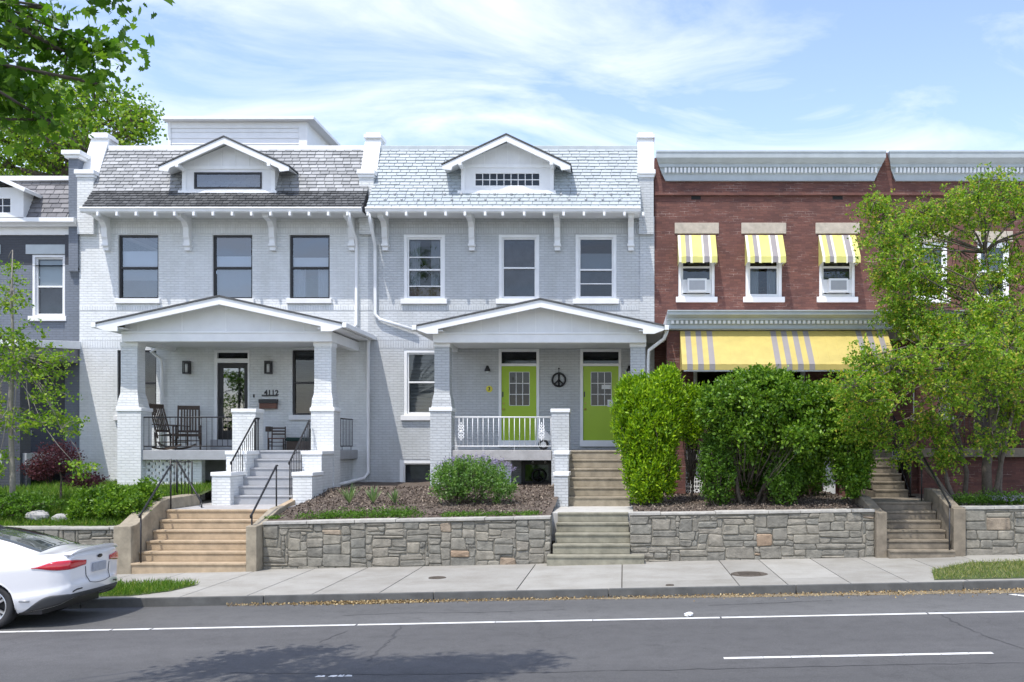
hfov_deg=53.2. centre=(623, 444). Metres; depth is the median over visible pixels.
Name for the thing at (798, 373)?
window
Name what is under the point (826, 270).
window
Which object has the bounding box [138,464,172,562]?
handrail
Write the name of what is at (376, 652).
sealed crack
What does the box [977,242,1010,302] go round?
window
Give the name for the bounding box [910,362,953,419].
window
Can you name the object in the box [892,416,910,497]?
handrail
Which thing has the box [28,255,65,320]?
window
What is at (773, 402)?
evergreen shrub
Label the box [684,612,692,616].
paper scrap
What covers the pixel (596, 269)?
window
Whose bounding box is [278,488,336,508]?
garden edging
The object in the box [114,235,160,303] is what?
window
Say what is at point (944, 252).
window
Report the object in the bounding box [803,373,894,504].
evergreen shrub
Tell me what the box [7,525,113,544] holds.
stone wall
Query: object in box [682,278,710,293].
air conditioner
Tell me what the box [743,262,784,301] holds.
window
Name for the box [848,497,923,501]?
path
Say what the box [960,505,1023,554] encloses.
stone wall
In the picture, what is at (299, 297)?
window
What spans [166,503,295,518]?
path
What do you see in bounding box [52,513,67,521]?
garden rock
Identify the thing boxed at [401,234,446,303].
window
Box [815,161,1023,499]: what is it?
locust tree
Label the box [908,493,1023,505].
garden bed
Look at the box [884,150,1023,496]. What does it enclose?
row house
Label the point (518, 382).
door
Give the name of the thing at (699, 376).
window
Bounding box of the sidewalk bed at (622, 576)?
[518,561,738,587]
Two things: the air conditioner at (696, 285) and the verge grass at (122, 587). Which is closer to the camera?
the verge grass at (122, 587)
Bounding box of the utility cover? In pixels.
[428,576,445,578]
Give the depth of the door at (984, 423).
27.56 m
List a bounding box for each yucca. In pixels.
[340,484,359,502]
[365,484,380,502]
[387,490,398,502]
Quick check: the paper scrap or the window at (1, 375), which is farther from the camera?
the window at (1, 375)
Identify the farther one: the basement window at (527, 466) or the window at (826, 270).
the window at (826, 270)
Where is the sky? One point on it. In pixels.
(887, 75)
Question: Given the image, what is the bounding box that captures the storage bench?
[286,428,310,449]
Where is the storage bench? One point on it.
(291, 443)
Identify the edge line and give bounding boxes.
[0,611,1023,632]
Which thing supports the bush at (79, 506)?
on the lawn at (203, 492)
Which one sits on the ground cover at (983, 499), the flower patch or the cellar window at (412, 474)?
the flower patch
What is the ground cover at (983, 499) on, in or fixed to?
on the garden bed at (919, 496)
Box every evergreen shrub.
[688,362,829,503]
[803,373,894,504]
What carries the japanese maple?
on the lawn at (203, 492)
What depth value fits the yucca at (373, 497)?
22.38 m
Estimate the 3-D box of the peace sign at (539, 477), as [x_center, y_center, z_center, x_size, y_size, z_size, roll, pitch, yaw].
[-2.206,0.800,26.220,0.392,0.392,0.052,0,0,0]
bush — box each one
[0,489,66,517]
[64,484,104,521]
[88,482,129,520]
[119,475,168,515]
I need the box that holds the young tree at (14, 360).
[0,250,102,502]
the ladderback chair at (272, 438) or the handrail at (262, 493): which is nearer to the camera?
the handrail at (262, 493)
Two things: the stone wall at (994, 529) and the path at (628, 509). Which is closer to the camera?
the stone wall at (994, 529)
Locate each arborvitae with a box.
[609,360,689,504]
[677,379,706,501]
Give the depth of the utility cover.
18.37 m
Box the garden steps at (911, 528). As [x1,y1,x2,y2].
[855,488,965,558]
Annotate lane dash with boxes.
[723,652,993,658]
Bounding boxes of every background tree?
[0,68,167,175]
[1,127,51,175]
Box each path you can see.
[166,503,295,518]
[200,498,211,504]
[551,502,632,540]
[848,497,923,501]
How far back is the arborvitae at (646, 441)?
22.06 m
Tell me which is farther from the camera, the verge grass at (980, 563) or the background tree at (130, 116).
the background tree at (130, 116)
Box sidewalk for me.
[97,554,1023,598]
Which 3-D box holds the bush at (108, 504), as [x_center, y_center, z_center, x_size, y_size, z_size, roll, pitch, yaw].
[-10.699,1.187,21.094,0.986,0.858,1.332,0,0,0]
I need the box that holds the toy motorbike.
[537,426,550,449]
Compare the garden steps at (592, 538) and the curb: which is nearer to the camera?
the curb
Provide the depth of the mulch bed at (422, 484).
22.79 m
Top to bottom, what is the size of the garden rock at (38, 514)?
0.248 m
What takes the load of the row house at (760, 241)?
on the ground
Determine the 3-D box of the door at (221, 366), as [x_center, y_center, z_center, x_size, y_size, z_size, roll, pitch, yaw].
[-10.626,-1.187,27.544,0.830,2.084,0.112,0,0,0]
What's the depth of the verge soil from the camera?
17.48 m
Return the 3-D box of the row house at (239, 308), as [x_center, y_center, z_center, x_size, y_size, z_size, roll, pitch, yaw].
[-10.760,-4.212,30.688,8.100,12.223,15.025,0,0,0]
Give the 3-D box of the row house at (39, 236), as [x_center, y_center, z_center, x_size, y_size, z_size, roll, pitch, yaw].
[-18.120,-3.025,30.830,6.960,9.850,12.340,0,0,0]
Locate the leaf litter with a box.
[226,587,1023,606]
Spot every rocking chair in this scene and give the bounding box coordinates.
[149,404,195,449]
[174,405,200,449]
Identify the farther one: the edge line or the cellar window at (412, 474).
the cellar window at (412, 474)
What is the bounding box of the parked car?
[0,525,117,627]
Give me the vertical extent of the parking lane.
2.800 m
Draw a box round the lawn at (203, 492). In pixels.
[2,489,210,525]
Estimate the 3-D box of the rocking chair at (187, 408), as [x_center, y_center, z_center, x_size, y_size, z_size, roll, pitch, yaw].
[-11.502,-0.468,26.756,0.670,1.181,1.080,0,0,-22]
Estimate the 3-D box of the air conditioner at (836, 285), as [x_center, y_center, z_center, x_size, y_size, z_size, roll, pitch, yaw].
[5.782,-4.309,27.486,0.800,0.360,0.428,0,0,0]
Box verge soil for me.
[99,561,1023,596]
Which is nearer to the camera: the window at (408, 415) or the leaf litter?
the leaf litter
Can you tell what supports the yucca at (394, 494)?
on the mulch bed at (422, 484)
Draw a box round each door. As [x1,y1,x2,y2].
[218,363,247,439]
[502,366,535,439]
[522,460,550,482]
[583,366,618,439]
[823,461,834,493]
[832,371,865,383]
[974,349,1009,445]
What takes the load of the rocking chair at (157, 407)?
on the row house at (239, 308)
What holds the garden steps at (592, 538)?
on the ground
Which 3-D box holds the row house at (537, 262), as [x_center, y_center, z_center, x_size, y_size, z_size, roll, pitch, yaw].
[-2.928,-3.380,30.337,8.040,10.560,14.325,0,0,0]
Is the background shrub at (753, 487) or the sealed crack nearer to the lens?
the sealed crack
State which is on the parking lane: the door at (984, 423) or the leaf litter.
the leaf litter
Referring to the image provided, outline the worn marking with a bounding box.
[316,594,1023,676]
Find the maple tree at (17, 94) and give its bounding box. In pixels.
[0,0,175,156]
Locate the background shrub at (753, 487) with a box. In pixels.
[703,442,835,498]
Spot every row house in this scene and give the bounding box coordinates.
[0,150,157,488]
[74,116,430,504]
[365,133,668,506]
[654,150,908,496]
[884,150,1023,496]
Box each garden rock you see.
[25,510,49,520]
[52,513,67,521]
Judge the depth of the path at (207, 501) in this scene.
24.75 m
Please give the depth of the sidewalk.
18.30 m
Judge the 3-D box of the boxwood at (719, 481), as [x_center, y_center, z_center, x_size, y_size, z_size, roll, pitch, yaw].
[2.049,0.460,22.021,0.968,2.085,1.087,0,0,28]
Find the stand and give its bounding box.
[265,426,271,449]
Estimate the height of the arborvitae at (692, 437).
2.902 m
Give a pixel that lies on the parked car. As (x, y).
(42, 573)
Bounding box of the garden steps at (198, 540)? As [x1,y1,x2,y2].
[114,494,285,573]
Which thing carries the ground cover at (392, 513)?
on the mulch bed at (422, 484)
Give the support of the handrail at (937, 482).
on the garden steps at (911, 528)
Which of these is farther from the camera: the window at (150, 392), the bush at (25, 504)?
the window at (150, 392)
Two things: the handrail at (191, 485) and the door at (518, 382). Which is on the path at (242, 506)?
the handrail at (191, 485)
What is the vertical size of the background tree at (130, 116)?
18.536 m
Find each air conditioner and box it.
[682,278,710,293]
[822,278,851,293]
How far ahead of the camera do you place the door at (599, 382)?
27.53 m
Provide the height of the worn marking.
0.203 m
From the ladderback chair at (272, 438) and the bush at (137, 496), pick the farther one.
the ladderback chair at (272, 438)
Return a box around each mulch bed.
[267,480,557,520]
[632,488,860,511]
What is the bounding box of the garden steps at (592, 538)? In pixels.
[547,512,643,565]
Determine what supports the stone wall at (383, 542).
on the sidewalk
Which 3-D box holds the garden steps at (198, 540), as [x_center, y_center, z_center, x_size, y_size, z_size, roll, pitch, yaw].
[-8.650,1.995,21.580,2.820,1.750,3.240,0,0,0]
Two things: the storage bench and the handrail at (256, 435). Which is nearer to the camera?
the handrail at (256, 435)
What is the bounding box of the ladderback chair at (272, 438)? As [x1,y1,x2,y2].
[268,427,285,449]
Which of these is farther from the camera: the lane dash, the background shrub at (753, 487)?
the background shrub at (753, 487)
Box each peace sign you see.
[531,468,545,482]
[551,368,565,386]
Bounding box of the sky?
[0,0,1023,277]
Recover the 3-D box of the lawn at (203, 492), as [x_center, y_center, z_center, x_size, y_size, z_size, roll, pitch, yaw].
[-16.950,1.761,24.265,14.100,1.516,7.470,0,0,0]
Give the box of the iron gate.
[170,459,192,494]
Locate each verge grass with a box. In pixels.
[99,577,199,595]
[930,558,1023,579]
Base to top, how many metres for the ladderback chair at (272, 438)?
0.622 m
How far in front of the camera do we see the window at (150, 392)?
27.65 m
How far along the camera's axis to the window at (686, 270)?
27.56 m
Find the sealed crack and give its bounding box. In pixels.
[235,600,1021,674]
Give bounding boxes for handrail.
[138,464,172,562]
[176,459,202,507]
[230,418,259,471]
[250,465,277,524]
[288,420,310,499]
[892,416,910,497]
[920,452,950,549]
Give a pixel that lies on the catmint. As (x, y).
(460, 478)
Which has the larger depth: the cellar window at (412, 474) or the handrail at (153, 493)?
the cellar window at (412, 474)
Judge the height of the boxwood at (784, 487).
1.516 m
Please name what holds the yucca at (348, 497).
on the mulch bed at (422, 484)
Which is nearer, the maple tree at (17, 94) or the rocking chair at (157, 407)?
the maple tree at (17, 94)
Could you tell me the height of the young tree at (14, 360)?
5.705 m
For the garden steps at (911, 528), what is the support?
on the sidewalk
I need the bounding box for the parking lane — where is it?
[0,593,1023,630]
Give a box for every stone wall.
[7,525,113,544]
[262,515,551,568]
[630,508,874,561]
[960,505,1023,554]
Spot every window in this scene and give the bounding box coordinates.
[0,375,31,433]
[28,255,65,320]
[113,350,155,419]
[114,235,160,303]
[214,235,254,302]
[286,235,331,303]
[289,350,313,419]
[400,459,429,482]
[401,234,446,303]
[401,350,433,419]
[496,234,538,303]
[573,234,618,303]
[676,262,717,301]
[693,371,736,425]
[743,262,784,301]
[792,371,804,384]
[817,262,857,301]
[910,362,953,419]
[915,242,950,302]
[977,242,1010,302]
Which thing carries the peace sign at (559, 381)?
attached to the row house at (537, 262)
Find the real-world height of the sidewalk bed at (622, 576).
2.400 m
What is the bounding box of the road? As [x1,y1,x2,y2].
[0,612,1023,681]
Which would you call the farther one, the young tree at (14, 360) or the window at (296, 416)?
the window at (296, 416)
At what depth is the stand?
27.21 m
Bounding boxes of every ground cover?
[262,501,541,519]
[951,485,1023,505]
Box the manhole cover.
[731,571,767,576]
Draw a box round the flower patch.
[986,494,1023,500]
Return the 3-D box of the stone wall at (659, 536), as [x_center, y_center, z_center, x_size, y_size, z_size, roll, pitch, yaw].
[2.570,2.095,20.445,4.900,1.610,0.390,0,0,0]
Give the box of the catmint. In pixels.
[425,451,519,503]
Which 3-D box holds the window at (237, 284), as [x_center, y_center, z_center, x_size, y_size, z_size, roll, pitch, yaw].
[-10.624,-4.769,27.540,1.211,1.867,0.250,0,0,0]
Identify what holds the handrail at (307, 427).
on the row house at (239, 308)
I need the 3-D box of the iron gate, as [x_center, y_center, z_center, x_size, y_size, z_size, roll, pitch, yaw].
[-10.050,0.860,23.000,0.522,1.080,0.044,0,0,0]
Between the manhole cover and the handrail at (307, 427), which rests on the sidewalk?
the manhole cover
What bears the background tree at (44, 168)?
on the ground
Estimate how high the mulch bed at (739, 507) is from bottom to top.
1.014 m
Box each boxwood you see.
[696,423,738,505]
[761,450,811,505]
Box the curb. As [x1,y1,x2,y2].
[65,580,1023,608]
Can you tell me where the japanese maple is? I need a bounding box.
[16,439,109,497]
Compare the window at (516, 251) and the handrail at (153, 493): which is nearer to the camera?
the handrail at (153, 493)

